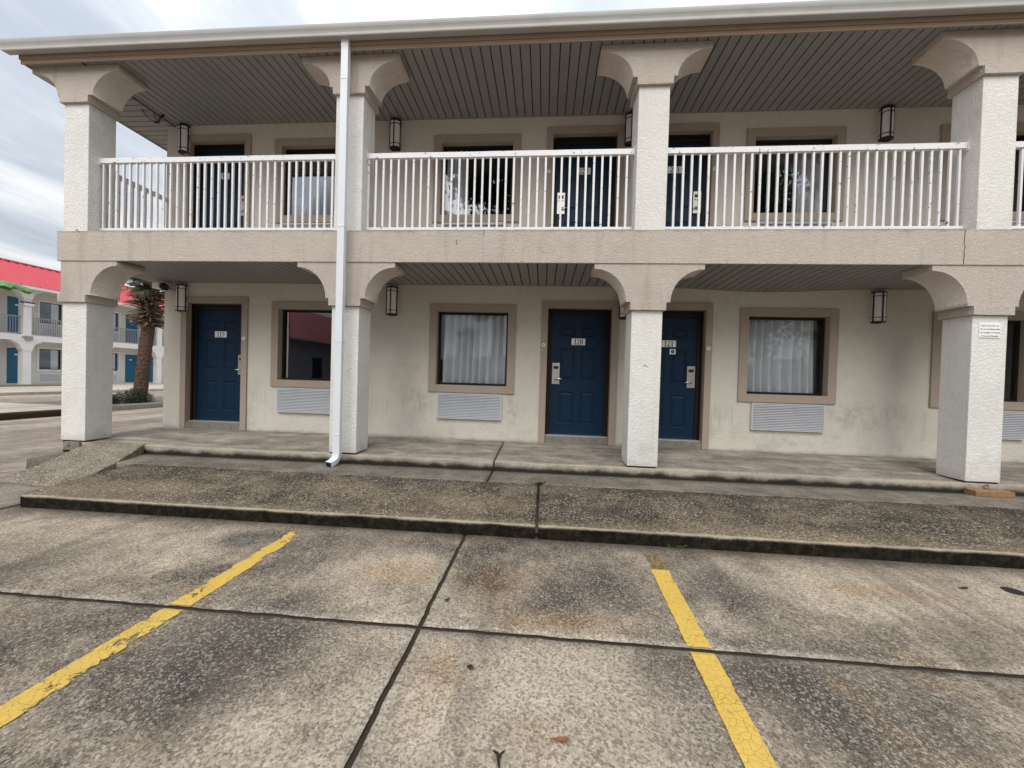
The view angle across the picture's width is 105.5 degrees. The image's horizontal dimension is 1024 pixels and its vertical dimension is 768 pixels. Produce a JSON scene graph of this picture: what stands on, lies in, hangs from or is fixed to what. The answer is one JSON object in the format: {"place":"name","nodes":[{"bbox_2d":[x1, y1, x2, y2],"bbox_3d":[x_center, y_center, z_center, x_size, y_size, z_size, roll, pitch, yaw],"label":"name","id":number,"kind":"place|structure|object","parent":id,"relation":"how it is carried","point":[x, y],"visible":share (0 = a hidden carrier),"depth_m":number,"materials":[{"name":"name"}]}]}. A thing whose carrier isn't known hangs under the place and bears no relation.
{"place":"outdoors","nodes":[
{"label":"outdoors","id":0,"kind":"place"},
{"bbox_2d":[0,403,60,418],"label":"pale drive","id":1,"kind":"structure","parent":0,"point":[12,407],"depth_m":10.34,"materials":[{"name":"concrete"}]},
{"bbox_2d":[0,280,40,293],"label":"banana plant","id":2,"kind":"object","parent":1,"relation":"on","point":[7,285],"visible":1,"depth_m":10.21,"materials":[{"name":"green plant"}]},
{"bbox_2d":[0,409,60,420],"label":"drive kerb","id":3,"kind":"structure","parent":1,"relation":"on","point":[28,414],"depth_m":9.39,"materials":[{"name":"concrete"}]},
{"bbox_2d":[0,391,162,472],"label":"drive","id":4,"kind":"structure","parent":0,"point":[22,441],"depth_m":7.96,"materials":[{"name":"concrete"}]},
{"bbox_2d":[11,396,162,410],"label":"planting island","id":5,"kind":"structure","parent":4,"relation":"on","point":[158,403],"depth_m":12.21,"materials":[{"name":"concrete"}]},
{"bbox_2d":[112,394,119,403],"bbox_3d":[-12.338,0.441,11.839,0.676,0.508,0.764,2,1,5],"label":"bush","id":6,"kind":"object","parent":5,"relation":"on","point":[116,400],"visible":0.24,"depth_m":11.95,"materials":[{"name":"green plant"}]},
{"bbox_2d":[113,387,155,403],"bbox_3d":[-12.323,0.366,12.633,0.864,0.638,1.360,2,1,5],"label":"bush","id":7,"kind":"object","parent":5,"relation":"on","point":[129,398],"visible":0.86,"depth_m":12.62,"materials":[{"name":"green plant"}]},
{"bbox_2d":[122,277,164,402],"bbox_3d":[-12.327,-1.806,13.326,1.699,4.902,1.983,2,1,5],"label":"palm tree","id":8,"kind":"object","parent":5,"relation":"on","point":[148,315],"visible":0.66,"depth_m":13.07,"materials":[{"name":"green plant"}]},
{"bbox_2d":[0,384,162,395],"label":"parking","id":9,"kind":"structure","parent":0,"point":[29,390],"depth_m":19.06,"materials":[{"name":"concrete"}]},
{"bbox_2d":[0,384,61,386],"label":"wheel kerb","id":10,"kind":"structure","parent":9,"relation":"on","point":[11,385],"depth_m":21.02,"materials":[{"name":"concrete"}]},
{"bbox_2d":[0,383,162,384],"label":"walk","id":11,"kind":"structure","parent":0,"point":[113,383],"depth_m":26.84,"materials":[{"name":"concrete"}]},
{"bbox_2d":[3,417,549,532],"bbox_3d":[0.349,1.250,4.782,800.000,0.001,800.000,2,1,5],"label":"ground","id":12,"kind":"structure","parent":0,"point":[537,519],"depth_m":3.71,"materials":[{"name":"concrete"}]},
{"bbox_2d":[0,442,146,486],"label":"kerb ramp","id":13,"kind":"structure","parent":12,"relation":"on","point":[54,471],"depth_m":4.59,"materials":[{"name":"concrete"}]},
{"bbox_2d":[0,258,164,383],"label":"motel wing","id":14,"kind":"structure","parent":12,"relation":"on","point":[37,359],"depth_m":24.14,"materials":[{"name":"white paint"}]},
{"bbox_2d":[6,347,17,382],"bbox_3d":[-29.383,-1.092,23.050,0.035,2.090,0.920,2,1,5],"label":"door","id":15,"kind":"structure","parent":14,"relation":"in","point":[12,353],"depth_m":22.89,"materials":[{"name":"blue metal"}]},
{"bbox_2d":[7,296,17,332],"bbox_3d":[-29.298,-4.041,23.007,0.035,2.150,0.920,2,1,5],"label":"door","id":16,"kind":"structure","parent":14,"relation":"in","point":[12,302],"depth_m":22.83,"materials":[{"name":"blue metal"}]},
{"bbox_2d":[20,301,34,305],"bbox_3d":[-27.876,-4.616,22.388,0.147,0.200,0.570,2,1,5],"label":"wall lamp","id":17,"kind":"object","parent":14,"relation":"attached to","point":[27,303],"visible":1,"depth_m":22.38,"materials":[{"name":"white plastic"}]},
{"bbox_2d":[22,336,32,339],"bbox_3d":[-27.918,-2.642,22.430,0.158,0.230,0.400,2,1,5],"label":"utility box","id":18,"kind":"object","parent":14,"relation":"attached to","point":[28,337],"visible":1,"depth_m":22.41,"materials":[{"name":"grey metal"}]},
{"bbox_2d":[11,347,61,370],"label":"window","id":19,"kind":"structure","parent":14,"relation":"in","point":[47,358],"depth_m":25.12,"materials":[{"name":"white glass"}]},
{"bbox_2d":[37,299,62,326],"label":"window","id":20,"kind":"structure","parent":14,"relation":"in","point":[48,310],"depth_m":25.03,"materials":[{"name":"white glass"}]},
{"bbox_2d":[113,352,119,371],"bbox_3d":[-28.912,-1.589,27.917,0.160,1.470,1.350,2,1,5],"label":"window","id":21,"kind":"structure","parent":14,"relation":"in","point":[114,353],"depth_m":28.42,"materials":[{"name":"white glass"}]},
{"bbox_2d":[113,312,120,332],"bbox_3d":[-28.829,-4.478,27.875,0.160,1.510,1.350,2,1,5],"label":"window","id":22,"kind":"structure","parent":14,"relation":"in","point":[115,316],"depth_m":28.37,"materials":[{"name":"white glass"}]},
{"bbox_2d":[125,354,136,381],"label":"door","id":23,"kind":"structure","parent":14,"relation":"in","point":[130,360],"depth_m":29.42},
{"bbox_2d":[126,315,136,343],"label":"door","id":24,"kind":"structure","parent":14,"relation":"in","point":[128,325],"depth_m":29.41,"materials":[{"name":"blue metal"}]},
{"bbox_2d":[149,357,152,381],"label":"door","id":25,"kind":"structure","parent":14,"relation":"in","point":[151,367],"depth_m":31.02,"materials":[{"name":"blue metal"}]},
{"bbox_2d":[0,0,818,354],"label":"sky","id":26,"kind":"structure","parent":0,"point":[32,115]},
{"bbox_2d":[0,472,1023,767],"bbox_3d":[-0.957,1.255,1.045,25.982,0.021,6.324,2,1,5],"label":"parking lot","id":27,"kind":"structure","parent":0,"point":[192,688],"depth_m":1.83,"materials":[{"name":"concrete"}]},
{"bbox_2d":[0,532,297,726],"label":"parking line","id":28,"kind":"object","parent":27,"relation":"on","point":[12,709],"visible":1,"depth_m":1.80,"materials":[{"name":"yellow paint"}]},
{"bbox_2d":[237,538,253,543],"bbox_3d":[-2.016,1.188,2.946,0.104,0.010,0.104,2,1,5],"label":"cleanout cover","id":29,"kind":"object","parent":27,"relation":"on","point":[245,540],"visible":1,"depth_m":2.94,"materials":[{"name":"grey metal"}]},
{"bbox_2d":[20,464,537,538],"bbox_3d":[-2.144,1.106,3.876,4.769,0.171,1.103,2,1,5],"label":"apron","id":30,"kind":"object","parent":27,"relation":"on","point":[465,508],"visible":0.98,"depth_m":3.58,"materials":[{"name":"concrete"}]},
{"bbox_2d":[493,750,504,767],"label":"fallen twig","id":31,"kind":"object","parent":27,"relation":"on","point":[498,755],"visible":1,"depth_m":1.31,"materials":[{"name":"brown wood"}]},
{"bbox_2d":[548,736,568,742],"bbox_3d":[0.166,1.265,1.387,0.073,0.008,0.027,2,1,5],"label":"dead leaf","id":32,"kind":"object","parent":27,"relation":"on","point":[563,739],"visible":1,"depth_m":1.39,"materials":[{"name":"brown plant"}]},
{"bbox_2d":[667,544,687,548],"bbox_3d":[1.294,1.268,3.028,0.162,0.034,0.065,2,1,-6],"label":"weed","id":33,"kind":"object","parent":27,"relation":"on","point":[681,547],"visible":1,"depth_m":3.03,"materials":[{"name":"green plant"}]},
{"bbox_2d":[644,553,777,767],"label":"parking line","id":34,"kind":"object","parent":27,"relation":"on","point":[749,743],"visible":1,"depth_m":1.68,"materials":[{"name":"yellow paint"}]},
{"bbox_2d":[538,485,1023,568],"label":"apron","id":35,"kind":"object","parent":27,"relation":"on","point":[943,534],"visible":0.97,"depth_m":3.27,"materials":[{"name":"concrete"}]},
{"bbox_2d":[1000,587,1023,595],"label":"cleanout cover","id":36,"kind":"object","parent":27,"relation":"on","point":[1014,591],"visible":1,"depth_m":2.53,"materials":[{"name":"black plastic"}]},
{"bbox_2d":[26,425,1023,508],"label":"pavement","id":37,"kind":"structure","parent":0,"point":[874,479],"depth_m":4.84,"materials":[{"name":"concrete"}]},
{"bbox_2d":[0,0,1023,488],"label":"motel building","id":38,"kind":"structure","parent":37,"relation":"on","point":[710,338],"depth_m":5.45,"materials":[{"name":"beige paint"}]},
{"bbox_2d":[115,173,167,227],"bbox_3d":[-5.789,-2.606,6.021,0.050,0.956,0.898,2,1,5],"label":"end railing","id":39,"kind":"object","parent":38,"relation":"attached to","point":[140,187],"visible":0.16,"depth_m":5.95,"materials":[{"name":"white metal"}]},
{"bbox_2d":[142,109,164,123],"bbox_3d":[-5.665,-4.231,6.185,0.278,0.074,0.255,1,1,-29],"label":"loose cable","id":40,"kind":"object","parent":38,"relation":"hanging from","point":[159,119],"visible":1,"depth_m":6.18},
{"bbox_2d":[152,283,175,290],"bbox_3d":[-5.684,-1.584,6.367,0.255,0.135,0.215,2,1,5],"label":"floodlight","id":41,"kind":"object","parent":38,"relation":"attached to","point":[163,286],"visible":0.94,"depth_m":6.29,"materials":[{"name":"black plastic"}]},
{"bbox_2d":[175,284,187,311],"bbox_3d":[-5.452,-1.415,6.402,0.177,0.456,0.113,2,1,5],"label":"wall lantern","id":42,"kind":"object","parent":38,"relation":"attached to","point":[181,304],"depth_m":6.37,"materials":[{"name":"white glass"}]},
{"bbox_2d":[178,123,190,154],"bbox_3d":[-5.378,-4.003,6.364,0.177,0.456,0.113,2,1,5],"label":"wall lantern","id":43,"kind":"object","parent":38,"relation":"attached to","point":[184,131],"depth_m":6.34,"materials":[{"name":"white glass"}]},
{"bbox_2d":[179,296,248,429],"bbox_3d":[-4.912,-0.336,6.499,1.171,2.207,0.230,2,1,5],"label":"door","id":44,"kind":"structure","parent":38,"relation":"in","point":[219,332],"depth_m":6.54,"materials":[{"name":"blue paint"}]},
{"bbox_2d":[98,154,335,230],"bbox_3d":[-3.961,-2.563,5.241,3.442,0.999,0.090,2,1,5],"label":"balcony railing","id":45,"kind":"object","parent":38,"relation":"attached to","point":[212,160],"visible":0.99,"depth_m":5.24,"materials":[{"name":"white metal"}]},
{"bbox_2d":[182,133,251,227],"bbox_3d":[-4.835,-3.034,6.460,1.171,2.087,0.230,2,1,5],"label":"door","id":46,"kind":"structure","parent":38,"relation":"in","point":[245,149],"depth_m":6.50,"materials":[{"name":"blue paint"}]},
{"bbox_2d":[270,301,331,387],"bbox_3d":[-3.242,-0.632,6.343,1.336,1.382,0.163,2,1,5],"label":"window","id":47,"kind":"structure","parent":38,"relation":"in","point":[276,305],"depth_m":6.31,"materials":[{"name":"beige glass"}]},
{"bbox_2d":[276,387,329,413],"bbox_3d":[-3.306,0.269,6.279,1.010,0.395,0.051,2,1,5],"label":"wall grille","id":48,"kind":"object","parent":38,"relation":"attached to","point":[301,400],"depth_m":6.27,"materials":[{"name":"white plastic"}]},
{"bbox_2d":[275,137,335,222],"bbox_3d":[-3.167,-3.261,6.305,1.336,1.347,0.163,2,1,5],"label":"window","id":49,"kind":"structure","parent":38,"relation":"in","point":[328,141],"depth_m":6.34,"materials":[{"name":"beige glass"}]},
{"bbox_2d":[283,223,333,227],"bbox_3d":[-3.230,-2.369,6.241,1.010,0.395,0.051,2,1,5],"label":"wall grille","id":50,"kind":"object","parent":38,"relation":"attached to","point":[306,225],"depth_m":6.23,"materials":[{"name":"white plastic"}]},
{"bbox_2d":[386,286,397,315],"bbox_3d":[-1.892,-1.308,6.114,0.177,0.456,0.113,2,1,5],"label":"wall lantern","id":51,"kind":"object","parent":38,"relation":"attached to","point":[391,299],"depth_m":6.08,"materials":[{"name":"white glass"}]},
{"bbox_2d":[389,118,401,150],"bbox_3d":[-1.827,-3.897,6.077,0.177,0.456,0.113,2,1,5],"label":"wall lantern","id":52,"kind":"object","parent":38,"relation":"attached to","point":[395,135],"depth_m":6.05,"materials":[{"name":"white glass"}]},
{"bbox_2d":[436,393,501,419],"bbox_3d":[-0.671,0.348,6.066,1.010,0.395,0.051,2,1,5],"label":"wall grille","id":53,"kind":"object","parent":38,"relation":"attached to","point":[469,406],"depth_m":6.05,"materials":[{"name":"white plastic"}]},
{"bbox_2d":[428,303,515,393],"bbox_3d":[-0.615,-0.554,6.217,1.356,1.382,0.334,2,1,5],"label":"window","id":54,"kind":"structure","parent":38,"relation":"in","point":[478,350],"depth_m":6.22,"materials":[{"name":"clear glass"}]},
{"bbox_2d":[441,223,503,226],"bbox_3d":[-0.596,-2.291,6.028,1.010,0.395,0.051,2,1,5],"label":"wall grille","id":55,"kind":"object","parent":38,"relation":"attached to","point":[476,224],"depth_m":6.01,"materials":[{"name":"white plastic"}]},
{"bbox_2d":[432,133,520,222],"bbox_3d":[-0.540,-3.184,6.176,1.356,1.347,0.329,2,1,5],"label":"window","id":56,"kind":"structure","parent":38,"relation":"in","point":[515,138],"depth_m":6.06,"materials":[{"name":"beige glass"}]},
{"bbox_2d":[366,146,634,229],"bbox_3d":[-0.196,-2.450,4.936,3.384,0.999,0.090,2,1,5],"label":"balcony railing","id":57,"kind":"object","parent":38,"relation":"attached to","point":[506,155],"visible":0.99,"depth_m":4.92,"materials":[{"name":"white metal"}]},
{"bbox_2d":[538,301,618,445],"bbox_3d":[1.016,-0.158,6.020,1.161,2.207,0.230,2,1,5],"label":"door","id":58,"kind":"structure","parent":38,"relation":"in","point":[576,369],"depth_m":6.06,"materials":[{"name":"blue paint"}]},
{"bbox_2d":[545,125,624,226],"bbox_3d":[1.093,-2.857,5.981,1.161,2.087,0.230,2,1,5],"label":"door","id":59,"kind":"structure","parent":38,"relation":"in","point":[563,143],"depth_m":6.01,"materials":[{"name":"blue paint"}]},
{"bbox_2d":[619,302,625,319],"bbox_3d":[1.697,-1.200,5.824,0.177,0.456,0.113,2,1,5],"label":"wall lantern","id":60,"kind":"object","parent":38,"relation":"attached to","point":[621,315],"depth_m":5.82,"materials":[{"name":"white glass"}]},
{"bbox_2d":[624,112,632,146],"bbox_3d":[1.772,-3.789,5.786,0.177,0.456,0.113,2,1,5],"label":"wall lantern","id":61,"kind":"object","parent":38,"relation":"attached to","point":[628,128],"depth_m":5.76,"materials":[{"name":"white glass"}]},
{"bbox_2d":[658,302,713,449],"bbox_3d":[2.381,-0.117,5.909,1.161,2.207,0.230,2,1,5],"label":"door","id":62,"kind":"structure","parent":38,"relation":"in","point":[682,331],"depth_m":5.94,"materials":[{"name":"blue paint"}]},
{"bbox_2d":[665,122,719,226],"bbox_3d":[2.458,-2.816,5.870,1.161,2.087,0.230,2,1,5],"label":"door","id":63,"kind":"structure","parent":38,"relation":"in","point":[674,141],"depth_m":5.89,"materials":[{"name":"blue paint"}]},
{"bbox_2d":[750,403,824,432],"bbox_3d":[4.019,0.489,5.687,1.010,0.395,0.051,2,1,5],"label":"wall grille","id":64,"kind":"object","parent":38,"relation":"attached to","point":[788,417],"depth_m":5.67,"materials":[{"name":"white plastic"}]},
{"bbox_2d":[737,308,839,403],"bbox_3d":[4.040,-0.415,5.843,1.361,1.382,0.339,2,1,5],"label":"window","id":65,"kind":"structure","parent":38,"relation":"in","point":[775,356],"depth_m":5.84,"materials":[{"name":"clear glass"}]},
{"bbox_2d":[744,126,846,220],"bbox_3d":[4.116,-3.044,5.801,1.361,1.347,0.332,2,1,5],"label":"window","id":66,"kind":"structure","parent":38,"relation":"in","point":[840,132],"depth_m":5.69,"materials":[{"name":"clear glass"}]},
{"bbox_2d":[760,221,832,225],"bbox_3d":[4.095,-2.150,5.649,1.010,0.395,0.051,2,1,5],"label":"wall grille","id":67,"kind":"object","parent":38,"relation":"attached to","point":[814,223],"depth_m":5.62,"materials":[{"name":"white plastic"}]},
{"bbox_2d":[665,140,969,229],"bbox_3d":[3.538,-2.338,4.635,3.377,0.999,0.090,2,1,5],"label":"balcony railing","id":68,"kind":"object","parent":38,"relation":"attached to","point":[960,148],"visible":0.97,"depth_m":4.61,"materials":[{"name":"white metal"}]},
{"bbox_2d":[870,291,886,323],"bbox_3d":[5.236,-1.094,5.538,0.177,0.456,0.113,2,1,5],"label":"wall lantern","id":69,"kind":"object","parent":38,"relation":"attached to","point":[878,306],"depth_m":5.51,"materials":[{"name":"white glass"}]},
{"bbox_2d":[878,105,894,141],"bbox_3d":[5.310,-3.683,5.500,0.177,0.456,0.113,2,1,5],"label":"wall lantern","id":70,"kind":"object","parent":38,"relation":"attached to","point":[886,123],"depth_m":5.48,"materials":[{"name":"white glass"}]},
{"bbox_2d":[928,310,1023,410],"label":"window","id":71,"kind":"structure","parent":38,"relation":"in","point":[1013,327],"depth_m":5.53,"materials":[{"name":"beige glass"}]},
{"bbox_2d":[940,122,1023,220],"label":"window","id":72,"kind":"structure","parent":38,"relation":"in","point":[945,133],"depth_m":5.48,"materials":[{"name":"beige glass"}]},
{"bbox_2d":[978,323,1000,337],"bbox_3d":[5.338,-0.599,4.349,0.216,0.166,0.009,2,1,5],"label":"notice sign","id":73,"kind":"object","parent":38,"relation":"attached to","point":[989,330],"visible":1,"depth_m":4.35,"materials":[{"name":"white paper"}]},
{"bbox_2d":[1002,411,1023,439],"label":"wall grille","id":74,"kind":"object","parent":38,"relation":"attached to","point":[1013,426],"depth_m":5.43,"materials":[{"name":"white plastic"}]},
{"bbox_2d":[1012,141,1023,228],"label":"balcony railing","id":75,"kind":"object","parent":38,"relation":"attached to","point":[1020,146],"visible":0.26,"depth_m":4.44,"materials":[{"name":"white metal"}]},
{"bbox_2d":[1012,221,1023,225],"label":"wall grille","id":76,"kind":"object","parent":38,"relation":"attached to","point":[1014,223],"depth_m":5.40,"materials":[{"name":"white plastic"}]},
{"bbox_2d":[964,488,1014,497],"bbox_3d":[5.254,1.198,4.288,0.390,0.059,0.130,2,1,5],"label":"wood block","id":77,"kind":"object","parent":37,"relation":"on","point":[989,492],"depth_m":4.23,"materials":[{"name":"brown wood"}]}
]}

